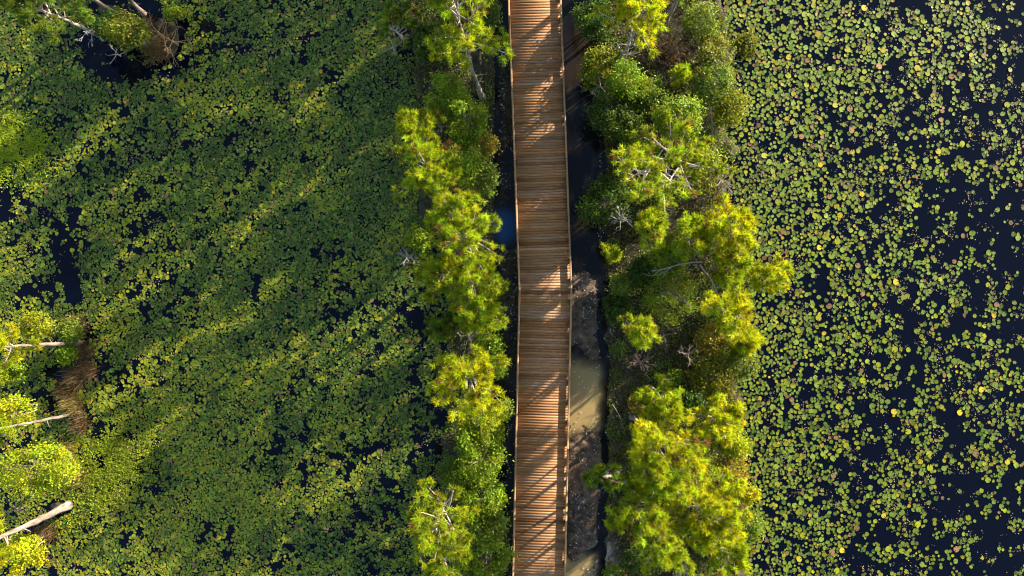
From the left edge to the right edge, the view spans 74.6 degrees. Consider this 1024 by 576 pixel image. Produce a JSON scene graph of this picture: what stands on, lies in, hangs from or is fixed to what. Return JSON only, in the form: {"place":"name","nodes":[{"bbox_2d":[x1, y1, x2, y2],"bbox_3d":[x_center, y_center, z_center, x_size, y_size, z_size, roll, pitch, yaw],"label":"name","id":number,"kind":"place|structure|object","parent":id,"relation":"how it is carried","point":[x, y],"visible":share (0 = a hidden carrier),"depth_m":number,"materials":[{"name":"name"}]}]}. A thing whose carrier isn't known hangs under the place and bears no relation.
{"place":"outdoors","nodes":[
{"label":"outdoors","id":0,"kind":"place"},
{"bbox_2d":[10,0,751,575],"bbox_3d":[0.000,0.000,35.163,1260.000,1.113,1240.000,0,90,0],"label":"ground","id":1,"kind":"structure","parent":0,"point":[588,346],"depth_m":34.80,"materials":[{"name":"brown soil"}]},
{"bbox_2d":[0,361,27,388],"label":"leafy shrub","id":2,"kind":"object","parent":1,"relation":"on","point":[9,376],"visible":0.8,"depth_m":33.73,"materials":[{"name":"green plant"}]},
{"bbox_2d":[0,391,40,430],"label":"leafy shrub","id":3,"kind":"object","parent":1,"relation":"on","point":[7,405],"visible":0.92,"depth_m":33.14,"materials":[{"name":"green plant"}]},
{"bbox_2d":[0,531,50,575],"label":"leafy shrub","id":4,"kind":"object","parent":1,"relation":"on","point":[22,552],"visible":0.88,"depth_m":33.20,"materials":[{"name":"green plant"}]},
{"bbox_2d":[5,307,56,342],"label":"leafy shrub","id":5,"kind":"object","parent":1,"relation":"on","point":[34,322],"visible":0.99,"depth_m":33.50,"materials":[{"name":"green plant"}]},
{"bbox_2d":[0,410,70,447],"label":"pine tree","id":6,"kind":"object","parent":1,"relation":"on","point":[4,430],"visible":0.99,"depth_m":30.17,"materials":[{"name":"green plant"}]},
{"bbox_2d":[0,500,72,570],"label":"pine tree","id":7,"kind":"object","parent":1,"relation":"on","point":[67,505],"visible":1,"depth_m":31.97,"materials":[{"name":"beige plant"}]},
{"bbox_2d":[0,322,82,379],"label":"pine tree","id":8,"kind":"object","parent":1,"relation":"on","point":[4,334],"visible":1,"depth_m":31.17,"materials":[{"name":"green plant"}]},
{"bbox_2d":[0,439,83,500],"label":"leafy tree","id":9,"kind":"object","parent":1,"relation":"on","point":[54,470],"visible":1,"depth_m":32.53,"materials":[{"name":"green plant"}]},
{"bbox_2d":[50,339,78,366],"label":"leafy shrub","id":10,"kind":"object","parent":1,"relation":"on","point":[65,355],"visible":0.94,"depth_m":34.18,"materials":[{"name":"green plant"}]},
{"bbox_2d":[52,315,85,347],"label":"leafy shrub","id":11,"kind":"object","parent":1,"relation":"on","point":[73,332],"visible":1,"depth_m":34.05,"materials":[{"name":"green plant"}]},
{"bbox_2d":[84,5,123,45],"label":"leafy shrub","id":12,"kind":"object","parent":1,"relation":"on","point":[98,23],"visible":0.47,"depth_m":33.62,"materials":[{"name":"green plant"}]},
{"bbox_2d":[99,1,156,50],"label":"leafy shrub","id":13,"kind":"object","parent":1,"relation":"on","point":[120,35],"visible":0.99,"depth_m":32.69,"materials":[{"name":"green plant"}]},
{"bbox_2d":[134,20,178,66],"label":"grass tussock","id":14,"kind":"object","parent":1,"relation":"on","point":[151,52],"depth_m":34.72,"materials":[{"name":"brown plant"}]},
{"bbox_2d":[374,0,422,48],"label":"pine tree","id":15,"kind":"object","parent":1,"relation":"on","point":[385,22],"visible":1,"depth_m":31.73,"materials":[{"name":"green plant"}]},
{"bbox_2d":[401,220,437,255],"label":"leafy shrub","id":16,"kind":"object","parent":1,"relation":"on","point":[416,236],"visible":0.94,"depth_m":33.53,"materials":[{"name":"green plant"}]},
{"bbox_2d":[394,105,446,142],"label":"pine tree","id":17,"kind":"object","parent":1,"relation":"on","point":[406,122],"visible":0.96,"depth_m":31.32,"materials":[{"name":"green plant"}]},
{"bbox_2d":[391,126,462,202],"bbox_3d":[-3.906,-5.649,31.956,3.505,5.868,3.621,0,90,0],"label":"pine tree","id":18,"kind":"object","parent":1,"relation":"on","point":[427,174],"visible":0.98,"depth_m":30.36,"materials":[{"name":"green plant"}]},
{"bbox_2d":[405,252,462,304],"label":"pine tree","id":19,"kind":"object","parent":1,"relation":"on","point":[445,267],"visible":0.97,"depth_m":30.89,"materials":[{"name":"green plant"}]},
{"bbox_2d":[410,18,458,67],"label":"leafy shrub","id":20,"kind":"object","parent":1,"relation":"on","point":[423,51],"visible":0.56,"depth_m":32.97,"materials":[{"name":"green plant"}]},
{"bbox_2d":[422,314,453,342],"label":"leafy shrub","id":21,"kind":"object","parent":1,"relation":"on","point":[442,328],"visible":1,"depth_m":32.23,"materials":[{"name":"green plant"}]},
{"bbox_2d":[403,477,481,569],"bbox_3d":[-3.146,10.776,31.682,3.635,6.466,4.034,0,90,0],"label":"pine tree","id":22,"kind":"object","parent":1,"relation":"on","point":[427,532],"visible":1,"depth_m":29.85,"materials":[{"name":"green plant"}]},
{"bbox_2d":[395,0,495,574],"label":"undergrowth","id":23,"kind":"object","parent":1,"relation":"on","point":[444,129],"visible":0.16,"depth_m":34.55,"materials":[{"name":"green plant"}]},
{"bbox_2d":[421,542,470,575],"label":"pine tree","id":24,"kind":"object","parent":1,"relation":"on","point":[442,570],"visible":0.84,"depth_m":30.62,"materials":[{"name":"green plant"}]},
{"bbox_2d":[423,67,473,119],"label":"leafy shrub","id":25,"kind":"object","parent":1,"relation":"on","point":[452,86],"visible":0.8,"depth_m":32.16,"materials":[{"name":"green plant"}]},
{"bbox_2d":[423,184,488,256],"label":"pine tree","id":26,"kind":"object","parent":1,"relation":"on","point":[445,207],"visible":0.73,"depth_m":30.12,"materials":[{"name":"green plant"}]},
{"bbox_2d":[436,454,477,502],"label":"leafy shrub","id":27,"kind":"object","parent":1,"relation":"on","point":[448,476],"visible":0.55,"depth_m":32.42,"materials":[{"name":"green plant"}]},
{"bbox_2d":[432,141,489,188],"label":"leafy shrub","id":28,"kind":"object","parent":1,"relation":"on","point":[465,164],"visible":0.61,"depth_m":32.09,"materials":[{"name":"green plant"}]},
{"bbox_2d":[425,201,504,283],"bbox_3d":[-1.686,-2.292,31.599,4.192,6.600,3.050,40,90,0],"label":"pine tree","id":29,"kind":"object","parent":1,"relation":"on","point":[476,258],"visible":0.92,"depth_m":29.84,"materials":[{"name":"green plant"}]},
{"bbox_2d":[442,93,492,150],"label":"leafy shrub","id":30,"kind":"object","parent":1,"relation":"on","point":[455,128],"visible":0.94,"depth_m":32.33,"materials":[{"name":"green plant"}]},
{"bbox_2d":[425,343,511,429],"bbox_3d":[-2.003,4.399,31.421,4.028,6.966,3.918,0,90,0],"label":"pine tree","id":31,"kind":"object","parent":1,"relation":"on","point":[450,377],"visible":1,"depth_m":29.64,"materials":[{"name":"green plant"}]},
{"bbox_2d":[423,0,515,99],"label":"pine tree","id":32,"kind":"object","parent":1,"relation":"on","point":[447,10],"visible":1,"depth_m":29.69,"materials":[{"name":"green plant"}]},
{"bbox_2d":[448,256,509,323],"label":"pine tree","id":33,"kind":"object","parent":1,"relation":"on","point":[463,276],"visible":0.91,"depth_m":29.95,"materials":[{"name":"green plant"}]},
{"bbox_2d":[448,293,509,334],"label":"pine tree","id":34,"kind":"object","parent":1,"relation":"on","point":[477,324],"visible":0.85,"depth_m":30.41,"materials":[{"name":"green plant"}]},
{"bbox_2d":[451,393,509,458],"bbox_3d":[-1.556,6.552,33.037,2.906,3.741,3.209,0,90,0],"label":"leafy shrub","id":35,"kind":"object","parent":1,"relation":"on","point":[496,430],"visible":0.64,"depth_m":31.96,"materials":[{"name":"green plant"}]},
{"bbox_2d":[463,160,501,198],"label":"leafy shrub","id":36,"kind":"object","parent":1,"relation":"on","point":[489,173],"visible":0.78,"depth_m":32.87,"materials":[{"name":"green plant"}]},
{"bbox_2d":[451,426,514,491],"bbox_3d":[-1.391,8.115,32.850,3.036,4.082,3.223,0,90,0],"label":"leafy shrub","id":37,"kind":"object","parent":1,"relation":"on","point":[494,455],"visible":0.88,"depth_m":31.66,"materials":[{"name":"green plant"}]},
{"bbox_2d":[454,476,512,523],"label":"leafy shrub","id":38,"kind":"object","parent":1,"relation":"on","point":[495,498],"visible":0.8,"depth_m":32.23,"materials":[{"name":"green plant"}]},
{"bbox_2d":[466,126,502,163],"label":"leafy shrub","id":39,"kind":"object","parent":1,"relation":"on","point":[490,147],"visible":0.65,"depth_m":33.20,"materials":[{"name":"green plant"}]},
{"bbox_2d":[453,530,521,575],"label":"leafy shrub","id":40,"kind":"object","parent":1,"relation":"on","point":[497,565],"visible":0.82,"depth_m":32.40,"materials":[{"name":"green plant"}]},
{"bbox_2d":[463,510,512,553],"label":"leafy shrub","id":41,"kind":"object","parent":1,"relation":"on","point":[499,521],"visible":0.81,"depth_m":32.65,"materials":[{"name":"green plant"}]},
{"bbox_2d":[471,331,507,362],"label":"leafy shrub","id":42,"kind":"object","parent":1,"relation":"on","point":[494,340],"visible":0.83,"depth_m":32.85,"materials":[{"name":"green plant"}]},
{"bbox_2d":[478,0,502,32],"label":"leafy shrub","id":43,"kind":"object","parent":1,"relation":"on","point":[493,10],"visible":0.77,"depth_m":32.96,"materials":[{"name":"green plant"}]},
{"bbox_2d":[569,0,621,43],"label":"leafy shrub","id":44,"kind":"object","parent":1,"relation":"on","point":[583,16],"visible":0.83,"depth_m":33.38,"materials":[{"name":"green plant"}]},
{"bbox_2d":[576,41,625,95],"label":"leafy shrub","id":45,"kind":"object","parent":1,"relation":"on","point":[593,65],"visible":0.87,"depth_m":33.54,"materials":[{"name":"green plant"}]},
{"bbox_2d":[573,170,632,228],"bbox_3d":[4.612,-4.438,33.796,3.161,3.458,2.976,0,90,0],"label":"leafy shrub","id":46,"kind":"object","parent":1,"relation":"on","point":[603,213],"visible":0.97,"depth_m":33.09,"materials":[{"name":"green plant"}]},
{"bbox_2d":[581,462,624,493],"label":"pine tree","id":47,"kind":"object","parent":1,"relation":"on","point":[597,474],"visible":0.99,"depth_m":30.84,"materials":[{"name":"green plant"}]},
{"bbox_2d":[582,83,648,145],"bbox_3d":[5.049,-8.490,33.541,3.222,3.364,2.682,35,90,0],"label":"leafy shrub","id":48,"kind":"object","parent":1,"relation":"on","point":[609,125],"visible":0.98,"depth_m":33.00,"materials":[{"name":"green plant"}]},
{"bbox_2d":[597,293,634,326],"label":"leafy shrub","id":49,"kind":"object","parent":1,"relation":"on","point":[617,306],"visible":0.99,"depth_m":34.09,"materials":[{"name":"green plant"}]},
{"bbox_2d":[609,271,641,297],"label":"leafy shrub","id":50,"kind":"object","parent":1,"relation":"on","point":[619,285],"visible":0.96,"depth_m":33.72,"materials":[{"name":"green plant"}]},
{"bbox_2d":[602,53,653,105],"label":"leafy shrub","id":51,"kind":"object","parent":1,"relation":"on","point":[632,82],"visible":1,"depth_m":32.31,"materials":[{"name":"green plant"}]},
{"bbox_2d":[589,0,670,61],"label":"pine tree","id":52,"kind":"object","parent":1,"relation":"on","point":[627,15],"visible":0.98,"depth_m":29.80,"materials":[{"name":"green plant"}]},
{"bbox_2d":[617,545,649,575],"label":"leafy shrub","id":53,"kind":"object","parent":1,"relation":"on","point":[631,554],"visible":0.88,"depth_m":34.22,"materials":[{"name":"green plant"}]},
{"bbox_2d":[607,124,661,176],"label":"leafy shrub","id":54,"kind":"object","parent":1,"relation":"on","point":[628,136],"visible":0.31,"depth_m":32.84,"materials":[{"name":"green plant"}]},
{"bbox_2d":[602,480,670,548],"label":"pine tree","id":55,"kind":"object","parent":1,"relation":"on","point":[649,522],"visible":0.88,"depth_m":29.17,"materials":[{"name":"green plant"}]},
{"bbox_2d":[617,312,663,351],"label":"pine tree","id":56,"kind":"object","parent":1,"relation":"on","point":[644,334],"visible":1,"depth_m":30.10,"materials":[{"name":"green plant"}]},
{"bbox_2d":[622,248,658,290],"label":"leafy shrub","id":57,"kind":"object","parent":1,"relation":"on","point":[644,264],"visible":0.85,"depth_m":33.74,"materials":[{"name":"green plant"}]},
{"bbox_2d":[633,75,670,114],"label":"leafy shrub","id":58,"kind":"object","parent":1,"relation":"on","point":[657,94],"visible":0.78,"depth_m":33.26,"materials":[{"name":"green plant"}]},
{"bbox_2d":[634,206,670,249],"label":"pine tree","id":59,"kind":"object","parent":1,"relation":"on","point":[647,225],"visible":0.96,"depth_m":31.20,"materials":[{"name":"green plant"}]},
{"bbox_2d":[631,371,685,422],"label":"pine tree","id":60,"kind":"object","parent":1,"relation":"on","point":[651,394],"visible":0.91,"depth_m":30.57,"materials":[{"name":"green plant"}]},
{"bbox_2d":[617,441,704,511],"bbox_3d":[6.664,8.248,31.488,3.700,7.118,2.981,11,90,0],"label":"pine tree","id":61,"kind":"object","parent":1,"relation":"on","point":[640,478],"visible":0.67,"depth_m":29.01,"materials":[{"name":"green plant"}]},
{"bbox_2d":[642,242,689,282],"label":"leafy shrub","id":62,"kind":"object","parent":1,"relation":"on","point":[658,254],"visible":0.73,"depth_m":33.11,"materials":[{"name":"green plant"}]},
{"bbox_2d":[636,519,696,575],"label":"pine tree","id":63,"kind":"object","parent":1,"relation":"on","point":[669,555],"visible":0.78,"depth_m":29.67,"materials":[{"name":"green plant"}]},
{"bbox_2d":[645,26,689,76],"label":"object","id":64,"kind":"object","parent":1,"relation":"on","point":[672,55],"depth_m":34.54,"materials":[{"name":"brown plant"}]},
{"bbox_2d":[624,403,712,490],"bbox_3d":[6.632,6.995,31.358,3.925,7.477,3.596,-44,90,0],"label":"pine tree","id":65,"kind":"object","parent":1,"relation":"on","point":[643,431],"visible":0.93,"depth_m":28.83,"materials":[{"name":"green plant"}]},
{"bbox_2d":[638,259,702,329],"bbox_3d":[7.873,0.334,33.440,3.214,2.936,3.496,23,90,0],"label":"leafy shrub","id":66,"kind":"object","parent":1,"relation":"on","point":[684,290],"visible":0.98,"depth_m":32.85,"materials":[{"name":"green plant"}]},
{"bbox_2d":[608,109,737,220],"bbox_3d":[6.990,-5.697,31.046,6.061,7.648,4.411,-32,90,0],"label":"pine tree","id":67,"kind":"object","parent":1,"relation":"on","point":[641,188],"visible":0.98,"depth_m":29.59,"materials":[{"name":"green plant"}]},
{"bbox_2d":[646,90,706,141],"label":"leafy shrub","id":68,"kind":"object","parent":1,"relation":"on","point":[692,115],"visible":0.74,"depth_m":32.01,"materials":[{"name":"green plant"}]},
{"bbox_2d":[604,0,754,575],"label":"undergrowth","id":69,"kind":"object","parent":1,"relation":"on","point":[654,287],"visible":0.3,"depth_m":34.64,"materials":[{"name":"green plant"}]},
{"bbox_2d":[667,61,692,87],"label":"pine tree","id":70,"kind":"object","parent":1,"relation":"on","point":[679,73],"visible":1,"depth_m":32.88,"materials":[{"name":"green plant"}]},
{"bbox_2d":[657,211,715,263],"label":"pine tree","id":71,"kind":"object","parent":1,"relation":"on","point":[686,225],"visible":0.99,"depth_m":31.82,"materials":[{"name":"green plant"}]},
{"bbox_2d":[680,387,707,416],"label":"leafy shrub","id":72,"kind":"object","parent":1,"relation":"on","point":[690,400],"visible":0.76,"depth_m":32.99,"materials":[{"name":"green plant"}]},
{"bbox_2d":[676,0,723,42],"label":"leafy shrub","id":73,"kind":"object","parent":1,"relation":"on","point":[690,20],"visible":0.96,"depth_m":32.98,"materials":[{"name":"green plant"}]},
{"bbox_2d":[675,137,729,194],"bbox_3d":[9.311,-6.003,33.623,2.952,2.477,2.649,17,90,0],"label":"leafy shrub","id":74,"kind":"object","parent":1,"relation":"on","point":[710,155],"visible":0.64,"depth_m":33.09,"materials":[{"name":"green plant"}]},
{"bbox_2d":[681,447,729,509],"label":"leafy shrub","id":75,"kind":"object","parent":1,"relation":"on","point":[712,471],"visible":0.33,"depth_m":32.40,"materials":[{"name":"green plant"}]},
{"bbox_2d":[660,457,754,555],"bbox_3d":[9.400,10.258,31.998,4.201,5.775,4.187,29,90,0],"label":"pine tree","id":76,"kind":"object","parent":1,"relation":"on","point":[718,513],"visible":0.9,"depth_m":30.80,"materials":[{"name":"green plant"}]},
{"bbox_2d":[689,319,728,358],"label":"leafy shrub","id":77,"kind":"object","parent":1,"relation":"on","point":[705,339],"visible":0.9,"depth_m":33.72,"materials":[{"name":"green plant"}]},
{"bbox_2d":[685,53,740,113],"bbox_3d":[10.026,-10.024,33.465,2.720,2.787,2.770,45,90,0],"label":"leafy shrub","id":78,"kind":"object","parent":1,"relation":"on","point":[724,74],"visible":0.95,"depth_m":32.94,"materials":[{"name":"green plant"}]},
{"bbox_2d":[682,345,743,402],"bbox_3d":[10.024,4.562,33.752,3.008,2.278,2.749,-40,90,0],"label":"leafy shrub","id":79,"kind":"object","parent":1,"relation":"on","point":[724,382],"visible":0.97,"depth_m":33.26,"materials":[{"name":"green plant"}]},
{"bbox_2d":[685,389,748,451],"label":"pine tree","id":80,"kind":"object","parent":1,"relation":"on","point":[720,429],"visible":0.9,"depth_m":32.44,"materials":[{"name":"green plant"}]},
{"bbox_2d":[694,31,740,68],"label":"leafy shrub","id":81,"kind":"object","parent":1,"relation":"on","point":[706,53],"visible":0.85,"depth_m":33.10,"materials":[{"name":"green plant"}]},
{"bbox_2d":[685,520,755,575],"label":"pine tree","id":82,"kind":"object","parent":1,"relation":"on","point":[737,557],"visible":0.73,"depth_m":31.82,"materials":[{"name":"green plant"}]},
{"bbox_2d":[699,286,757,345],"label":"pine tree","id":83,"kind":"object","parent":1,"relation":"on","point":[743,303],"visible":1,"depth_m":30.18,"materials":[{"name":"green plant"}]},
{"bbox_2d":[711,83,751,133],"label":"leafy shrub","id":84,"kind":"object","parent":1,"relation":"on","point":[732,114],"visible":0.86,"depth_m":33.55,"materials":[{"name":"green plant"}]},
{"bbox_2d":[712,429,752,461],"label":"leafy shrub","id":85,"kind":"object","parent":1,"relation":"on","point":[740,446],"visible":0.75,"depth_m":32.73,"materials":[{"name":"green plant"}]},
{"bbox_2d":[705,193,760,262],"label":"pine tree","id":86,"kind":"object","parent":1,"relation":"on","point":[741,229],"visible":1,"depth_m":31.71,"materials":[{"name":"green plant"}]},
{"bbox_2d":[710,241,762,294],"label":"pine tree","id":87,"kind":"object","parent":1,"relation":"on","point":[745,266],"visible":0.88,"depth_m":32.69,"materials":[{"name":"green plant"}]},
{"bbox_2d":[725,345,764,380],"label":"leafy shrub","id":88,"kind":"object","parent":1,"relation":"on","point":[752,364],"visible":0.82,"depth_m":33.37,"materials":[{"name":"green plant"}]},
{"bbox_2d":[726,327,765,360],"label":"pine tree","id":89,"kind":"object","parent":1,"relation":"on","point":[749,348],"visible":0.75,"depth_m":32.72,"materials":[{"name":"green plant"}]},
{"bbox_2d":[736,502,766,548],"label":"leafy shrub","id":90,"kind":"object","parent":1,"relation":"on","point":[755,530],"visible":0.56,"depth_m":33.29,"materials":[{"name":"green plant"}]},
{"bbox_2d":[747,253,794,296],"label":"pine tree","id":91,"kind":"object","parent":1,"relation":"on","point":[774,276],"visible":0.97,"depth_m":32.92,"materials":[{"name":"green plant"}]},
{"bbox_2d":[0,0,1023,575],"bbox_3d":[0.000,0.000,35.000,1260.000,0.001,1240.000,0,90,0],"label":"pond water","id":92,"kind":"structure","parent":0,"point":[948,420],"depth_m":35.00,"materials":[{"name":"black liquid"}]},
{"bbox_2d":[0,0,95,46],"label":"pine tree","id":93,"kind":"object","parent":92,"relation":"on","point":[29,12],"visible":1,"depth_m":31.29,"materials":[{"name":"green plant"}]},
{"bbox_2d":[0,89,97,210],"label":"weed mat","id":94,"kind":"object","parent":92,"relation":"on","point":[11,155],"visible":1,"depth_m":34.91,"materials":[{"name":"green plant"}]},
{"bbox_2d":[42,359,92,393],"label":"grass tussock","id":95,"kind":"object","parent":92,"relation":"on","point":[69,376],"depth_m":34.78,"materials":[{"name":"brown plant"}]},
{"bbox_2d":[53,389,86,421],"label":"grass tussock","id":96,"kind":"object","parent":92,"relation":"on","point":[71,405],"depth_m":34.79,"materials":[{"name":"beige plant"}]},
{"bbox_2d":[24,389,187,555],"bbox_3d":[-21.167,9.521,34.920,6.023,0.217,11.301,32,90,0],"label":"weed mat","id":97,"kind":"object","parent":92,"relation":"on","point":[102,485],"visible":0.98,"depth_m":34.91,"materials":[{"name":"green plant"}]},
{"bbox_2d":[0,0,445,575],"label":"floating debris","id":98,"kind":"object","parent":92,"relation":"on","point":[214,282],"visible":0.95,"depth_m":34.98,"materials":[{"name":"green plant"}]},
{"bbox_2d":[0,0,463,575],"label":"lily pads","id":99,"kind":"object","parent":92,"relation":"on","point":[260,388],"visible":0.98,"depth_m":34.97,"materials":[{"name":"green plant"}]},
{"bbox_2d":[508,0,571,575],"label":"boardwalk","id":100,"kind":"structure","parent":92,"relation":"in","point":[540,524],"depth_m":34.20,"materials":[{"name":"brown wood"}]},
{"bbox_2d":[711,453,757,485],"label":"leafy shrub","id":101,"kind":"object","parent":92,"relation":"on","point":[738,468],"visible":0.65,"depth_m":33.22,"materials":[{"name":"green plant"}]},
{"bbox_2d":[731,24,760,59],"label":"leafy shrub","id":102,"kind":"object","parent":92,"relation":"in","point":[746,47],"visible":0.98,"depth_m":34.54,"materials":[{"name":"green plant"}]},
{"bbox_2d":[723,0,1023,575],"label":"lily pads","id":103,"kind":"object","parent":92,"relation":"on","point":[849,187],"visible":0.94,"depth_m":34.98,"materials":[{"name":"green plant"}]},
{"bbox_2d":[724,0,1023,575],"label":"floating debris","id":104,"kind":"object","parent":92,"relation":"on","point":[881,267],"visible":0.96,"depth_m":34.98,"materials":[{"name":"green plant"}]},
{"bbox_2d":[493,0,610,575],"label":"channel water","id":105,"kind":"structure","parent":0,"point":[584,149],"depth_m":34.99,"materials":[{"name":"black liquid"}]},
{"bbox_2d":[491,0,745,575],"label":"leaf litter","id":106,"kind":"object","parent":105,"relation":"on","point":[593,504],"visible":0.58,"depth_m":34.88,"materials":[{"name":"brown plant"}]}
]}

